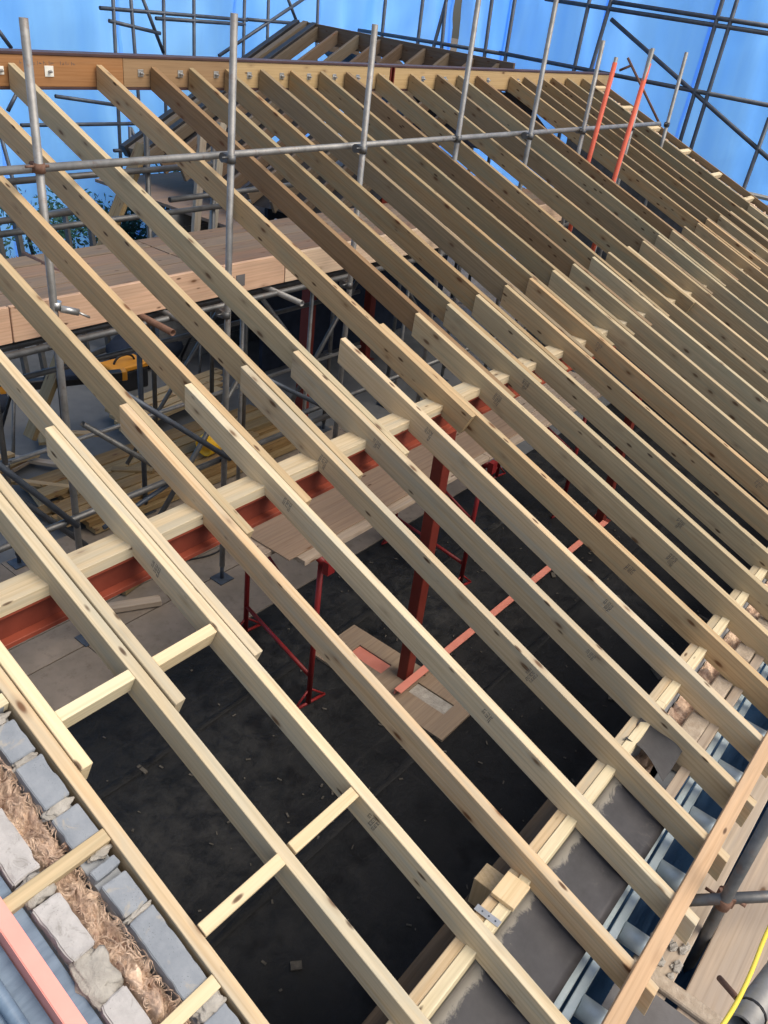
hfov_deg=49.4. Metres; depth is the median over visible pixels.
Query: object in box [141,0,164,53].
scaffold tube
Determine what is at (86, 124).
scaffold tube
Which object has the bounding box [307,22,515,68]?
wing ridge board
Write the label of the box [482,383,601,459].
platform board
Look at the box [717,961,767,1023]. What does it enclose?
guard tube
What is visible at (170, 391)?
brace tube
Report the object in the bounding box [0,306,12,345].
toe board
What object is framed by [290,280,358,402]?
brace tube
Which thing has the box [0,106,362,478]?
rafter
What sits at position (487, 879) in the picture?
ledge post
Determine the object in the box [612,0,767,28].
scaffold tube
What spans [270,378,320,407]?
brace tube
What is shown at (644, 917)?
tarpaulin
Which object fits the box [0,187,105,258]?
shrub
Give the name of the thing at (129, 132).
scaffold tube
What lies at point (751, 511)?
rafter
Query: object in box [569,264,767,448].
rafter
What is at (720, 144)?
enclosure sheet
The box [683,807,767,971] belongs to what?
scaffold pole
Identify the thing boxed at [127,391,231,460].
brace tube
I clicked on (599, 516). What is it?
steel column
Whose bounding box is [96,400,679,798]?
membrane lap
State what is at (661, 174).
rafter
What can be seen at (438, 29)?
scaffold tube
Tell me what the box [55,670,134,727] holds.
nogging
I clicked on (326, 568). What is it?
trestle
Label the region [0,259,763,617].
purlin plate
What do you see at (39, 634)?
floor protection board
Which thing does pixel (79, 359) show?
rafter
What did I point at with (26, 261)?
platform board
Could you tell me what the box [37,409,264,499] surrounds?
stacked joist
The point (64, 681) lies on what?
floor protection board
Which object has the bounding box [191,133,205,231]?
leaning timber
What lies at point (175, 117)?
wing verge board
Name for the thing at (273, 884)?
membrane lap
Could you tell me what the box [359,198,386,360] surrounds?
steel post
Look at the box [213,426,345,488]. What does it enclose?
floor protection board
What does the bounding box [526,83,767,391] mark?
gable wall
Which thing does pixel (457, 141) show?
scaffold pole
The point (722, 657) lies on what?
rafter
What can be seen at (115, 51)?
scaffold tube
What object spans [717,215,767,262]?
rafter
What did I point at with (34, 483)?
scrap timber
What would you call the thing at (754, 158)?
scaffold tube
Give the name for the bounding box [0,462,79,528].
brace tube
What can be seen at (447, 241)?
rafter
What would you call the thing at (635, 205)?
rafter
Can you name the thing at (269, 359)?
wall
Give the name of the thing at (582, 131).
scaffold pole
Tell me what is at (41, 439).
scrap timber
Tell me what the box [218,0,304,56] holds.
scaffold tube
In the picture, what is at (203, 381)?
rafter offcut
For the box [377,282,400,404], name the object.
scaffold pole
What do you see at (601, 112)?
sleeved pole
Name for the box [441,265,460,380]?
scaffold pole
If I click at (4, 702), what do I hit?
nogging
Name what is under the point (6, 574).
floor protection board
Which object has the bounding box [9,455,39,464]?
scrap timber
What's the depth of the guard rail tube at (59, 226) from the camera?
7.42 m
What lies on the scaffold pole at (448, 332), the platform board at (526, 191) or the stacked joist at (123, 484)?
the platform board at (526, 191)
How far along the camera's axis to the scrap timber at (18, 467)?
8.56 m
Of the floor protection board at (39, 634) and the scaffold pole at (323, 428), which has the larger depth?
the scaffold pole at (323, 428)
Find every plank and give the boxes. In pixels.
[656,774,767,999]
[676,837,767,1023]
[748,191,767,200]
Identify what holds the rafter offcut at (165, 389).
on the floor slab at (85, 404)
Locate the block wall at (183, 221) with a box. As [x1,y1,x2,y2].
[152,214,260,360]
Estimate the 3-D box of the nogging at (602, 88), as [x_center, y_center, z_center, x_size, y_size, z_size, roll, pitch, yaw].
[3.057,-5.992,11.805,0.060,0.050,0.341,46,44,15]
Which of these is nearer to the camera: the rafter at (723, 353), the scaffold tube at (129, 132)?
the rafter at (723, 353)
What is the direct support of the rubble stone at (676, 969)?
on the plank at (735, 841)
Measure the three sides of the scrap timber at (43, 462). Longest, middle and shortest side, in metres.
0.779 x 0.084 x 0.036 m
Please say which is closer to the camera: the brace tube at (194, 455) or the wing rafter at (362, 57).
the brace tube at (194, 455)
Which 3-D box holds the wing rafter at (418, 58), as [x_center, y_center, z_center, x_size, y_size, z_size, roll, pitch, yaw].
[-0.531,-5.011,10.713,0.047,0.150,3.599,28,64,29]
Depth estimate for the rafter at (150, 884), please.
2.75 m
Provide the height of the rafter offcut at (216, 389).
0.050 m
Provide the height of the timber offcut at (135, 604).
0.050 m
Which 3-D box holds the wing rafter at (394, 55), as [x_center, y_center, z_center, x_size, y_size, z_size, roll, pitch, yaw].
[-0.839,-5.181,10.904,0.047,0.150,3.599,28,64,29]
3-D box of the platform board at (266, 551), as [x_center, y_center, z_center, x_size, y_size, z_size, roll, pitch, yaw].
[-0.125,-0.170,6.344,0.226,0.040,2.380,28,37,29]
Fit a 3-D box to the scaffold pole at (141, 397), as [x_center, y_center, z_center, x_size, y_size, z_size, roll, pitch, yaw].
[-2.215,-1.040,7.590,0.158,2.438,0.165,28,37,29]
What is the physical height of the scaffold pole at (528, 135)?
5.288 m
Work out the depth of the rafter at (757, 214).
10.87 m
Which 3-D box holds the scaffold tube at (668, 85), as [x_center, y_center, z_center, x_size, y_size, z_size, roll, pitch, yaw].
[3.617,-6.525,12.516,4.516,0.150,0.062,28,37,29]
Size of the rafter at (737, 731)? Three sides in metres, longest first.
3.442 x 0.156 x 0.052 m
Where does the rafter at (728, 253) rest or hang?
on the eaves wall at (694, 726)
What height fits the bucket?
0.265 m
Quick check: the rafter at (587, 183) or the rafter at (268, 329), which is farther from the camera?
the rafter at (587, 183)
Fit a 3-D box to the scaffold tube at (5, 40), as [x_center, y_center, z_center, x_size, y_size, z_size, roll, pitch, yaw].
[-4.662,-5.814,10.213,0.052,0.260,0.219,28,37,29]
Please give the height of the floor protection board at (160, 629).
0.012 m
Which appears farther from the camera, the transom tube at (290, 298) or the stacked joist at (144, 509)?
the stacked joist at (144, 509)
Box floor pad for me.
[315,625,469,741]
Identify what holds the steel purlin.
attached to the gable wall at (96, 976)
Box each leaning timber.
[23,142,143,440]
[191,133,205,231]
[208,122,226,228]
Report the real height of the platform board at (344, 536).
0.040 m
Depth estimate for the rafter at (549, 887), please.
3.56 m
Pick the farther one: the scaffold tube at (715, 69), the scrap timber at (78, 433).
the scaffold tube at (715, 69)
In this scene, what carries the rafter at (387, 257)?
on the purlin plate at (30, 587)
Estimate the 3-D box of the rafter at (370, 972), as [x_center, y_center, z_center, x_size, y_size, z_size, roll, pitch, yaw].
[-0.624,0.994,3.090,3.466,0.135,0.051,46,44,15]
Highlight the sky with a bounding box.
[451,0,461,38]
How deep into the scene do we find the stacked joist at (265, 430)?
9.68 m
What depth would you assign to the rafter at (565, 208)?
8.40 m
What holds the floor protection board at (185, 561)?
on the floor slab at (85, 404)
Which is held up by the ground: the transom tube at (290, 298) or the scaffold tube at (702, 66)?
the scaffold tube at (702, 66)
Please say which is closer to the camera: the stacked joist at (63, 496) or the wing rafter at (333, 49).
the stacked joist at (63, 496)
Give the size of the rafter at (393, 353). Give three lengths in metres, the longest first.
3.966 x 0.163 x 0.050 m
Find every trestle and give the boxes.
[240,556,334,709]
[381,460,497,585]
[491,401,600,518]
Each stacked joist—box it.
[20,421,195,491]
[31,422,196,488]
[36,404,257,487]
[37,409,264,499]
[37,499,60,519]
[50,424,276,513]
[51,514,57,521]
[56,430,259,511]
[57,492,69,499]
[58,429,285,526]
[69,416,272,495]
[82,438,291,527]
[86,444,296,533]
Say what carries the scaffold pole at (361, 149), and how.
on the floor protection board at (368, 538)
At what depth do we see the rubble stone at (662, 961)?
3.51 m
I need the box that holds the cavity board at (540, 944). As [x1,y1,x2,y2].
[430,776,663,1023]
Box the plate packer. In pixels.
[491,871,529,911]
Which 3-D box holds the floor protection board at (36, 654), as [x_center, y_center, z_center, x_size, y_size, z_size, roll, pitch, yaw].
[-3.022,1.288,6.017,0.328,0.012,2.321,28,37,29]
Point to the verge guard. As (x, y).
(37, 984)
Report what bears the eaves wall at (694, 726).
on the floor slab at (85, 404)
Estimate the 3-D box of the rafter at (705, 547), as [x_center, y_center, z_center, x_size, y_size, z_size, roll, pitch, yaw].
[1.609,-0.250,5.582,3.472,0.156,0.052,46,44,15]
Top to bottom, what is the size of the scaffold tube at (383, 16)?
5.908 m
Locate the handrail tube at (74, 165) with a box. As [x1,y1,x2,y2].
[0,121,660,175]
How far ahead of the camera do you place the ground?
16.65 m
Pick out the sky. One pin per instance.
(456, 19)
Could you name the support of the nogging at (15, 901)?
attached to the gable wall at (96, 976)
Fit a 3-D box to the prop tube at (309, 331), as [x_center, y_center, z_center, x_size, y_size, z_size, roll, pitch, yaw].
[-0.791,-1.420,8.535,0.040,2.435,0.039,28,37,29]
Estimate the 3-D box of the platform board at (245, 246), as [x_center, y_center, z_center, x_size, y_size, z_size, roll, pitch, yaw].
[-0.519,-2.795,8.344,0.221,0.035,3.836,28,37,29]
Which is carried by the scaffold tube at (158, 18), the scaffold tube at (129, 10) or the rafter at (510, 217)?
the scaffold tube at (129, 10)
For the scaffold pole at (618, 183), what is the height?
4.378 m
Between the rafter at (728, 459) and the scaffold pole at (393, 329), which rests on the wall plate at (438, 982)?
the rafter at (728, 459)
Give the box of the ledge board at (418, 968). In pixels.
[362,799,557,1023]
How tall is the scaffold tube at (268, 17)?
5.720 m
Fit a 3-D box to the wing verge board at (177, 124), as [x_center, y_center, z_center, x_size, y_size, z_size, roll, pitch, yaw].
[-2.110,-5.944,11.707,0.100,0.160,3.600,28,64,29]
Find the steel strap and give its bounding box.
[473,904,501,927]
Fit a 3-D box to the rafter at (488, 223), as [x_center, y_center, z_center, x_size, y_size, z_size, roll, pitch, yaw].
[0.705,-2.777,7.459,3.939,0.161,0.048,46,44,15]
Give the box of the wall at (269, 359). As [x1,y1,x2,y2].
[259,182,447,371]
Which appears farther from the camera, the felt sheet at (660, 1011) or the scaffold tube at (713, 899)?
the scaffold tube at (713, 899)
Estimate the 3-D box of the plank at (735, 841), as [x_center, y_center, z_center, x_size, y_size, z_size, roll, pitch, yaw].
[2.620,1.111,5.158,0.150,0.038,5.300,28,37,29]
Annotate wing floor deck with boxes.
[95,160,489,226]
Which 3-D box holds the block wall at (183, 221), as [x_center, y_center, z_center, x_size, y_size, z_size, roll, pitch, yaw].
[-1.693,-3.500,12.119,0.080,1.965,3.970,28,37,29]
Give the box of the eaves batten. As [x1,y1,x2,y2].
[666,654,763,797]
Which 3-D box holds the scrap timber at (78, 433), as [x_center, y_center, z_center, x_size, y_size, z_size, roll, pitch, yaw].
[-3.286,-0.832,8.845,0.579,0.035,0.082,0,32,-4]
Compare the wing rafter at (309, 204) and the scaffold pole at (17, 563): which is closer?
the scaffold pole at (17, 563)
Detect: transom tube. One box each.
[21,251,175,335]
[154,235,303,306]
[155,309,182,325]
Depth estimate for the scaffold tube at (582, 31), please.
12.70 m
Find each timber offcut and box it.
[107,595,161,612]
[121,583,141,595]
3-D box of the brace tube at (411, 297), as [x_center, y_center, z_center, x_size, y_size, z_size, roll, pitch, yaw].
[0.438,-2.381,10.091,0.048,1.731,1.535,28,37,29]
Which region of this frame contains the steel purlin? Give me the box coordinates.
[0,346,615,648]
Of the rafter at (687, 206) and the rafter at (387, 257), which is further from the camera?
the rafter at (687, 206)
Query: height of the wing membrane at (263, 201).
1.272 m
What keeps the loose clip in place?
attached to the scaffold pole at (37, 165)
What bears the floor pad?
on the membrane floor at (177, 823)
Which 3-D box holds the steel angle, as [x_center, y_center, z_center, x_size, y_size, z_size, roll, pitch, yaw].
[1.238,0.772,7.703,0.065,0.080,3.640,28,37,29]
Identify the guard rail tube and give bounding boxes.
[0,200,251,237]
[0,209,74,224]
[6,162,212,184]
[168,179,318,202]
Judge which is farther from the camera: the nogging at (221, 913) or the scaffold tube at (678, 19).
the scaffold tube at (678, 19)
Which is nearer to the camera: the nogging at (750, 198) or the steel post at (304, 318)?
the steel post at (304, 318)
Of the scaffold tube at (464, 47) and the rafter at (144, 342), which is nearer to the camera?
the rafter at (144, 342)
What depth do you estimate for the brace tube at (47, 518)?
6.70 m
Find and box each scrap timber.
[0,451,14,460]
[0,461,26,473]
[8,455,57,467]
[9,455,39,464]
[12,457,38,471]
[15,479,68,487]
[28,492,51,516]
[38,432,45,445]
[71,430,97,436]
[111,466,153,473]
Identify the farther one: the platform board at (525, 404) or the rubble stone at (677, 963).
the platform board at (525, 404)
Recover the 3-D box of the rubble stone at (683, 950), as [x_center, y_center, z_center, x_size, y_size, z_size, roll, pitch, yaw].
[1.282,1.880,3.579,0.035,0.022,0.052,28,37,29]
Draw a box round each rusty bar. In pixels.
[619,65,629,70]
[627,57,660,125]
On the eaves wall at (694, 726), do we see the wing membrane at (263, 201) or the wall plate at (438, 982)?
the wall plate at (438, 982)
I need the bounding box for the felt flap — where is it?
[625,717,681,780]
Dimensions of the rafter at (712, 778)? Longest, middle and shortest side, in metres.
3.457 x 0.153 x 0.048 m
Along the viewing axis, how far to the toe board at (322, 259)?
7.21 m
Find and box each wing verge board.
[120,19,299,156]
[128,21,307,152]
[149,22,316,147]
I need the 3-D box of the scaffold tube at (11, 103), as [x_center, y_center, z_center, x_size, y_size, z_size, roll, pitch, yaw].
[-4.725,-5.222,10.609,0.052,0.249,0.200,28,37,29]
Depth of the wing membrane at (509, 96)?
12.52 m
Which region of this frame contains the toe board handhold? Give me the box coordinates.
[236,274,244,285]
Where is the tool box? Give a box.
[100,354,147,390]
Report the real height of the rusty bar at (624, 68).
0.111 m
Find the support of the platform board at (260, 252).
on the transom tube at (290, 298)
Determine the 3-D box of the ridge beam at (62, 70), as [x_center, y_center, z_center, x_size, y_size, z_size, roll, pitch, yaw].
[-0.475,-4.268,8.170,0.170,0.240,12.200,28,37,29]
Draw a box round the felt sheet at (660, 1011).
[602,983,694,1023]
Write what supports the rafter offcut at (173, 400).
on the floor slab at (85, 404)
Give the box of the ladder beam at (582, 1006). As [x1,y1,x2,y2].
[553,662,767,1023]
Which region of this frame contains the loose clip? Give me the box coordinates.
[54,300,89,318]
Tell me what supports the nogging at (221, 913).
attached to the rafter at (370, 972)
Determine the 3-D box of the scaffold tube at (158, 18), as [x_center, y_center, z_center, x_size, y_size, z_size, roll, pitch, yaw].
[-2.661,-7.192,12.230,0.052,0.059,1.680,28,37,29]
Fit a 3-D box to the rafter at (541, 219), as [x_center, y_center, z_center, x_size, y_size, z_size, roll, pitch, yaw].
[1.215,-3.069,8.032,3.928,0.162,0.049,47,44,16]
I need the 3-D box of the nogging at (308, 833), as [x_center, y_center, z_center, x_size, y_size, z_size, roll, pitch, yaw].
[-0.228,1.150,3.105,0.047,0.047,0.345,46,44,15]
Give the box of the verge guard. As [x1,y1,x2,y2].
[0,876,102,1023]
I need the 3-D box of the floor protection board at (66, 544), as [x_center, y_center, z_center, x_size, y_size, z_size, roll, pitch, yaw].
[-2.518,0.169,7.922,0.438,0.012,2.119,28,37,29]
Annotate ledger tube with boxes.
[0,242,465,351]
[0,289,359,386]
[0,413,329,552]
[4,222,568,359]
[8,345,360,463]
[302,325,525,414]
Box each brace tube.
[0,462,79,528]
[19,495,87,546]
[80,421,152,467]
[102,484,169,529]
[125,302,222,464]
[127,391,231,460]
[157,380,238,514]
[256,293,290,333]
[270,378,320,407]
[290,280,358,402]
[404,287,445,367]
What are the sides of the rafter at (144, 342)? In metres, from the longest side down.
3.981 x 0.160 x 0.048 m
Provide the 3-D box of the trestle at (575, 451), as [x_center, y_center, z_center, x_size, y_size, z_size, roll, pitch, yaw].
[1.718,-0.756,9.013,0.303,1.391,1.097,-21,42,-38]
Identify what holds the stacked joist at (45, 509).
on the floor slab at (85, 404)
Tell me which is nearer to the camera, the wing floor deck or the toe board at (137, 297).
the toe board at (137, 297)
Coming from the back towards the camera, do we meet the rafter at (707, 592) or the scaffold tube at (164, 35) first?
the scaffold tube at (164, 35)
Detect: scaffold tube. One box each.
[0,30,12,48]
[0,138,34,254]
[6,94,16,111]
[20,122,128,126]
[54,94,114,106]
[99,6,247,21]
[108,19,160,34]
[111,0,124,230]
[128,126,134,237]
[129,0,144,174]
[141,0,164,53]
[155,16,245,25]
[162,0,169,209]
[192,0,195,55]
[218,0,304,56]
[242,0,245,55]
[248,18,290,23]
[266,0,269,38]
[287,0,296,18]
[315,0,319,60]
[357,28,504,55]
[380,0,386,57]
[416,0,424,43]
[432,0,447,46]
[440,0,447,48]
[450,0,493,297]
[468,0,516,281]
[498,51,767,107]
[515,0,612,320]
[523,0,591,293]
[544,0,767,35]
[610,17,767,160]
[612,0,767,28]
[679,0,724,141]
[689,0,738,149]
[689,890,767,906]
[742,117,767,188]
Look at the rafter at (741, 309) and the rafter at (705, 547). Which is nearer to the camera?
the rafter at (705, 547)
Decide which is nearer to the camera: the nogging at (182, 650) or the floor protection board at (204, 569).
the nogging at (182, 650)
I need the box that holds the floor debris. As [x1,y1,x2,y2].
[103,512,708,991]
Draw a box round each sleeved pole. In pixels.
[539,57,617,343]
[591,48,654,252]
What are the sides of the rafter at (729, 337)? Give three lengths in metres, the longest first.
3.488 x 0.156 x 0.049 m
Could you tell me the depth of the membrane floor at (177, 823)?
5.84 m
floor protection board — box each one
[0,564,14,582]
[1,499,183,575]
[7,619,69,650]
[9,621,83,675]
[28,646,114,711]
[88,553,317,656]
[106,545,219,601]
[107,546,238,624]
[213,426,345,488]
[344,479,466,554]
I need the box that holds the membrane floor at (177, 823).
[67,391,767,1023]
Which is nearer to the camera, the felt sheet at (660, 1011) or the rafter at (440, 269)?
the felt sheet at (660, 1011)
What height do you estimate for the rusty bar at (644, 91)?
0.794 m
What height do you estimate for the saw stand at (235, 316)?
0.850 m
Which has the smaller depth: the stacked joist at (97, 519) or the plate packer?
the plate packer
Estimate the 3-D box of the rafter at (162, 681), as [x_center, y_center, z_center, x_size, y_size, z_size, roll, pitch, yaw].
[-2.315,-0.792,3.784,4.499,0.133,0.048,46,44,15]
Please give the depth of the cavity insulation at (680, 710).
4.62 m
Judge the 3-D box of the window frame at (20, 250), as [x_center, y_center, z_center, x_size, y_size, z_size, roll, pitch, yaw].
[-4.049,-2.840,10.623,0.287,1.894,1.200,21,34,20]
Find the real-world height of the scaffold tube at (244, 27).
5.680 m
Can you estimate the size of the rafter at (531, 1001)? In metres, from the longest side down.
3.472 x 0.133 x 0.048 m
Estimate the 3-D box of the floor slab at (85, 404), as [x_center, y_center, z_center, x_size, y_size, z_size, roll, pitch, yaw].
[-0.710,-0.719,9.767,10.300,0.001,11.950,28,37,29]
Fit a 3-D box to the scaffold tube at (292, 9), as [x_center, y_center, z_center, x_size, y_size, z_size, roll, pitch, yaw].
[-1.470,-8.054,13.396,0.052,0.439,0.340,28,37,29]
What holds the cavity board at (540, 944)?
attached to the eaves wall at (694, 726)
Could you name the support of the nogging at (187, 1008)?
attached to the gable wall at (96, 976)
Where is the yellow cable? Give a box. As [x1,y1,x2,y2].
[720,926,767,1023]
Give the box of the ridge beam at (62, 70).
[0,48,609,90]
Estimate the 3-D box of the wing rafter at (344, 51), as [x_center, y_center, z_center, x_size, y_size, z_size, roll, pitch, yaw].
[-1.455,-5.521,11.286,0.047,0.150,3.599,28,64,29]
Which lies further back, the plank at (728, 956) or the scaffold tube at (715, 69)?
the scaffold tube at (715, 69)
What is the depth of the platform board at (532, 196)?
11.08 m
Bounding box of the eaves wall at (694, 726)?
[429,578,767,1020]
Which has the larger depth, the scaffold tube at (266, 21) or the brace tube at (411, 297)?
the scaffold tube at (266, 21)
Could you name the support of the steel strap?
attached to the wall plate at (438, 982)
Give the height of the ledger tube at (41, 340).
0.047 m
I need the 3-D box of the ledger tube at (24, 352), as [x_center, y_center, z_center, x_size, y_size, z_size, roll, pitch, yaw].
[-0.273,-2.110,7.423,0.048,0.062,10.100,28,37,29]
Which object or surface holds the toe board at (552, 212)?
attached to the platform board
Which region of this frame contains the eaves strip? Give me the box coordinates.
[601,730,767,1023]
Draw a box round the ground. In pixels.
[442,38,535,329]
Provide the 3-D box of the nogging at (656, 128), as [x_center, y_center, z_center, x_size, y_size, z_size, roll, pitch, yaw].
[3.733,-5.303,11.546,0.060,0.050,0.341,46,44,15]
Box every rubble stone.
[658,957,665,966]
[667,972,673,979]
[669,942,678,951]
[673,964,681,972]
[674,959,682,970]
[679,945,687,954]
[683,942,690,950]
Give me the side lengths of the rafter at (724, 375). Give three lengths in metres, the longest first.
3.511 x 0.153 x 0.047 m
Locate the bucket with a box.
[196,434,221,455]
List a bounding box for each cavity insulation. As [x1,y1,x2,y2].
[0,758,190,1023]
[634,581,767,772]
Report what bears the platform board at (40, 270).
on the transom tube at (159, 325)
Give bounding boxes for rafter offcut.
[105,368,221,412]
[109,374,222,419]
[114,380,222,424]
[119,386,222,430]
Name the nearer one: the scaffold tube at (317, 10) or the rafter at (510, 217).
the rafter at (510, 217)
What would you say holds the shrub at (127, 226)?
on the ground
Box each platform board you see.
[0,254,182,294]
[0,262,191,306]
[6,240,149,268]
[15,247,166,277]
[136,203,393,247]
[153,209,427,253]
[171,215,434,257]
[213,217,441,264]
[250,538,274,556]
[293,454,488,565]
[453,193,538,212]
[466,199,544,217]
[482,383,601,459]
[496,188,531,196]
[515,371,573,400]
[518,373,586,412]
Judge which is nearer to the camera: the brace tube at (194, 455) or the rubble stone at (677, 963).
the rubble stone at (677, 963)
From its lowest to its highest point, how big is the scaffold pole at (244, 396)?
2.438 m
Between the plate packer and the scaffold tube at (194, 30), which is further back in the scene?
the scaffold tube at (194, 30)
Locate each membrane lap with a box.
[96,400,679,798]
[209,454,741,948]
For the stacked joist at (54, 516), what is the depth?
7.72 m
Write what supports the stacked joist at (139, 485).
on the stacked joist at (97, 519)
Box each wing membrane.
[164,90,439,212]
[325,51,546,158]
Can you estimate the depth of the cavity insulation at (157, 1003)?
2.64 m
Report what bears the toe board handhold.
attached to the toe board at (137, 297)
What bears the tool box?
on the floor slab at (85, 404)
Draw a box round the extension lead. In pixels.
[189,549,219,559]
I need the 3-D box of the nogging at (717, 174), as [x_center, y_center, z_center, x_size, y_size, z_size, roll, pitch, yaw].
[4.476,-4.544,11.260,0.060,0.050,0.341,46,44,15]
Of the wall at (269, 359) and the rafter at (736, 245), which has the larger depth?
the wall at (269, 359)
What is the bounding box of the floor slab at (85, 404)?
[0,306,631,675]
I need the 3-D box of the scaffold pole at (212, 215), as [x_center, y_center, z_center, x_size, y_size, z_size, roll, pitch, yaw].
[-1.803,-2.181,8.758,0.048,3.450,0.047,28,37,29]
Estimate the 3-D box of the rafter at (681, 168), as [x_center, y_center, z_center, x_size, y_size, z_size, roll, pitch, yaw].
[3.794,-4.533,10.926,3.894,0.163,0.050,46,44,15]
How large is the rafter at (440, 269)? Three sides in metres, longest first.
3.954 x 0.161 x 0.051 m
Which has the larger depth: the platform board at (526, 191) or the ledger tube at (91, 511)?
the platform board at (526, 191)
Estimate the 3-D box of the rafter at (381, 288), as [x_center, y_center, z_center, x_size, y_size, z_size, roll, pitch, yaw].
[-0.508,-2.083,6.095,3.964,0.160,0.048,46,44,15]
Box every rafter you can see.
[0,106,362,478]
[0,176,311,505]
[0,254,253,537]
[0,350,262,659]
[0,474,184,712]
[0,492,431,1023]
[0,641,92,778]
[0,667,268,1023]
[8,63,408,456]
[45,425,570,1023]
[96,65,475,433]
[119,403,658,1015]
[144,27,317,165]
[151,67,515,397]
[160,31,337,173]
[180,35,358,180]
[185,383,699,944]
[188,68,541,382]
[222,39,380,176]
[224,69,567,370]
[234,44,402,188]
[240,365,729,880]
[246,48,425,203]
[259,69,593,357]
[269,53,449,212]
[288,70,613,345]
[291,350,756,826]
[303,58,473,209]
[318,71,634,335]
[329,47,338,51]
[338,337,767,777]
[341,63,499,207]
[344,72,651,325]
[360,52,417,103]
[375,73,669,316]
[380,323,767,718]
[407,74,694,313]
[411,313,767,665]
[434,74,712,294]
[443,303,767,620]
[456,75,725,286]
[472,294,767,580]
[475,76,738,280]
[500,285,767,540]
[507,76,760,269]
[523,77,767,264]
[525,278,767,507]
[542,79,767,250]
[548,270,767,476]
[551,77,767,248]
[565,78,767,238]
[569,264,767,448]
[581,78,767,216]
[588,257,767,423]
[605,252,767,398]
[628,246,767,379]
[638,241,767,357]
[654,235,767,339]
[669,230,767,320]
[681,226,767,303]
[694,223,767,289]
[705,219,767,275]
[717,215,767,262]
[730,211,767,239]
[747,204,767,226]
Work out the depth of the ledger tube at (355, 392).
8.10 m
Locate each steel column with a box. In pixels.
[397,429,456,680]
[593,368,648,522]
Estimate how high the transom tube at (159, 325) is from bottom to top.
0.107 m
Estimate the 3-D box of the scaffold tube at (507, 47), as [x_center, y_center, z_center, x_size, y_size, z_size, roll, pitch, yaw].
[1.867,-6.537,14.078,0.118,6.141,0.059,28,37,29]
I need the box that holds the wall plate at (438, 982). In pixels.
[386,547,767,1023]
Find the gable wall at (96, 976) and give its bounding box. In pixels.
[0,707,240,1023]
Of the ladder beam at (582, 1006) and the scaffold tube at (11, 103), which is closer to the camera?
the ladder beam at (582, 1006)
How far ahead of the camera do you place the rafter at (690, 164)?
11.27 m
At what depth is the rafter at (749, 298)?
8.82 m
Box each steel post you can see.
[295,289,316,416]
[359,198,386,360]
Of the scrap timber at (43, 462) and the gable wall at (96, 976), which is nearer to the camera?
the gable wall at (96, 976)
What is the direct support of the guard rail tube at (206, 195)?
attached to the scaffold pole at (212, 215)
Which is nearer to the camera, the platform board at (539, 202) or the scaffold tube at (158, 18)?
the platform board at (539, 202)
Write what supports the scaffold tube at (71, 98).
attached to the scaffold tube at (115, 51)
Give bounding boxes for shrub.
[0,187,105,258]
[72,196,146,248]
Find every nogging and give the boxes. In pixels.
[0,693,8,711]
[3,828,110,913]
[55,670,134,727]
[152,624,216,671]
[160,975,220,1023]
[196,854,285,937]
[286,787,358,854]
[595,86,605,91]
[622,106,632,110]
[648,126,660,131]
[680,149,690,154]
[711,172,722,177]
[744,196,753,201]
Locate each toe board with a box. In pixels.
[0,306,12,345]
[7,256,283,341]
[284,228,457,281]
[463,203,573,241]
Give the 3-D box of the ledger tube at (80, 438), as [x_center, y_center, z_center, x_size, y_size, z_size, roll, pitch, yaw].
[-2.039,-1.004,8.056,0.040,0.049,5.600,28,37,29]
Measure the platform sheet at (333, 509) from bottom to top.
0.012 m
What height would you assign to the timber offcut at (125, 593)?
0.050 m
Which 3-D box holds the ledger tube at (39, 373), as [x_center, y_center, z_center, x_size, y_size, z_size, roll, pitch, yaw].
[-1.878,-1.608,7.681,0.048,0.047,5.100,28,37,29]
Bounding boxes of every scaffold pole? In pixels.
[0,406,26,569]
[18,17,88,646]
[54,351,61,419]
[136,353,156,515]
[143,133,157,424]
[210,13,237,584]
[210,146,215,392]
[238,324,247,428]
[318,276,337,432]
[332,24,377,438]
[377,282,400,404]
[415,0,480,402]
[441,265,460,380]
[484,0,558,368]
[535,40,605,340]
[571,49,650,371]
[601,52,688,369]
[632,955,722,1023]
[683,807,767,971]
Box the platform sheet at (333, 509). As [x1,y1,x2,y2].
[251,410,517,560]
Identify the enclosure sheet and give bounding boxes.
[0,0,454,257]
[439,0,767,258]
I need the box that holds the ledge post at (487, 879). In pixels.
[468,863,503,906]
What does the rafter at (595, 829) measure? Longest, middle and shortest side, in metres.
3.476 x 0.132 x 0.048 m
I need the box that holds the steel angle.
[394,520,607,693]
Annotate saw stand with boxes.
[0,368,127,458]
[180,311,288,373]
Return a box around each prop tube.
[236,319,244,480]
[299,291,313,452]
[394,263,413,385]
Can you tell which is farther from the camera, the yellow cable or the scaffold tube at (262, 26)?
the scaffold tube at (262, 26)
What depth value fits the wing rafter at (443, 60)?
10.28 m
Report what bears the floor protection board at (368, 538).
on the floor slab at (85, 404)
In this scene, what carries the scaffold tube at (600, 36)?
on the ground
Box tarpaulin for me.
[559,663,767,1023]
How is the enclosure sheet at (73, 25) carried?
on the ground
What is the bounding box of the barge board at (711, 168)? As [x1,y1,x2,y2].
[596,79,767,214]
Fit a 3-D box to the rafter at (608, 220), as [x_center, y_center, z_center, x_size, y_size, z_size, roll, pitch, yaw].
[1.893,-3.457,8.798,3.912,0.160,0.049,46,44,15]

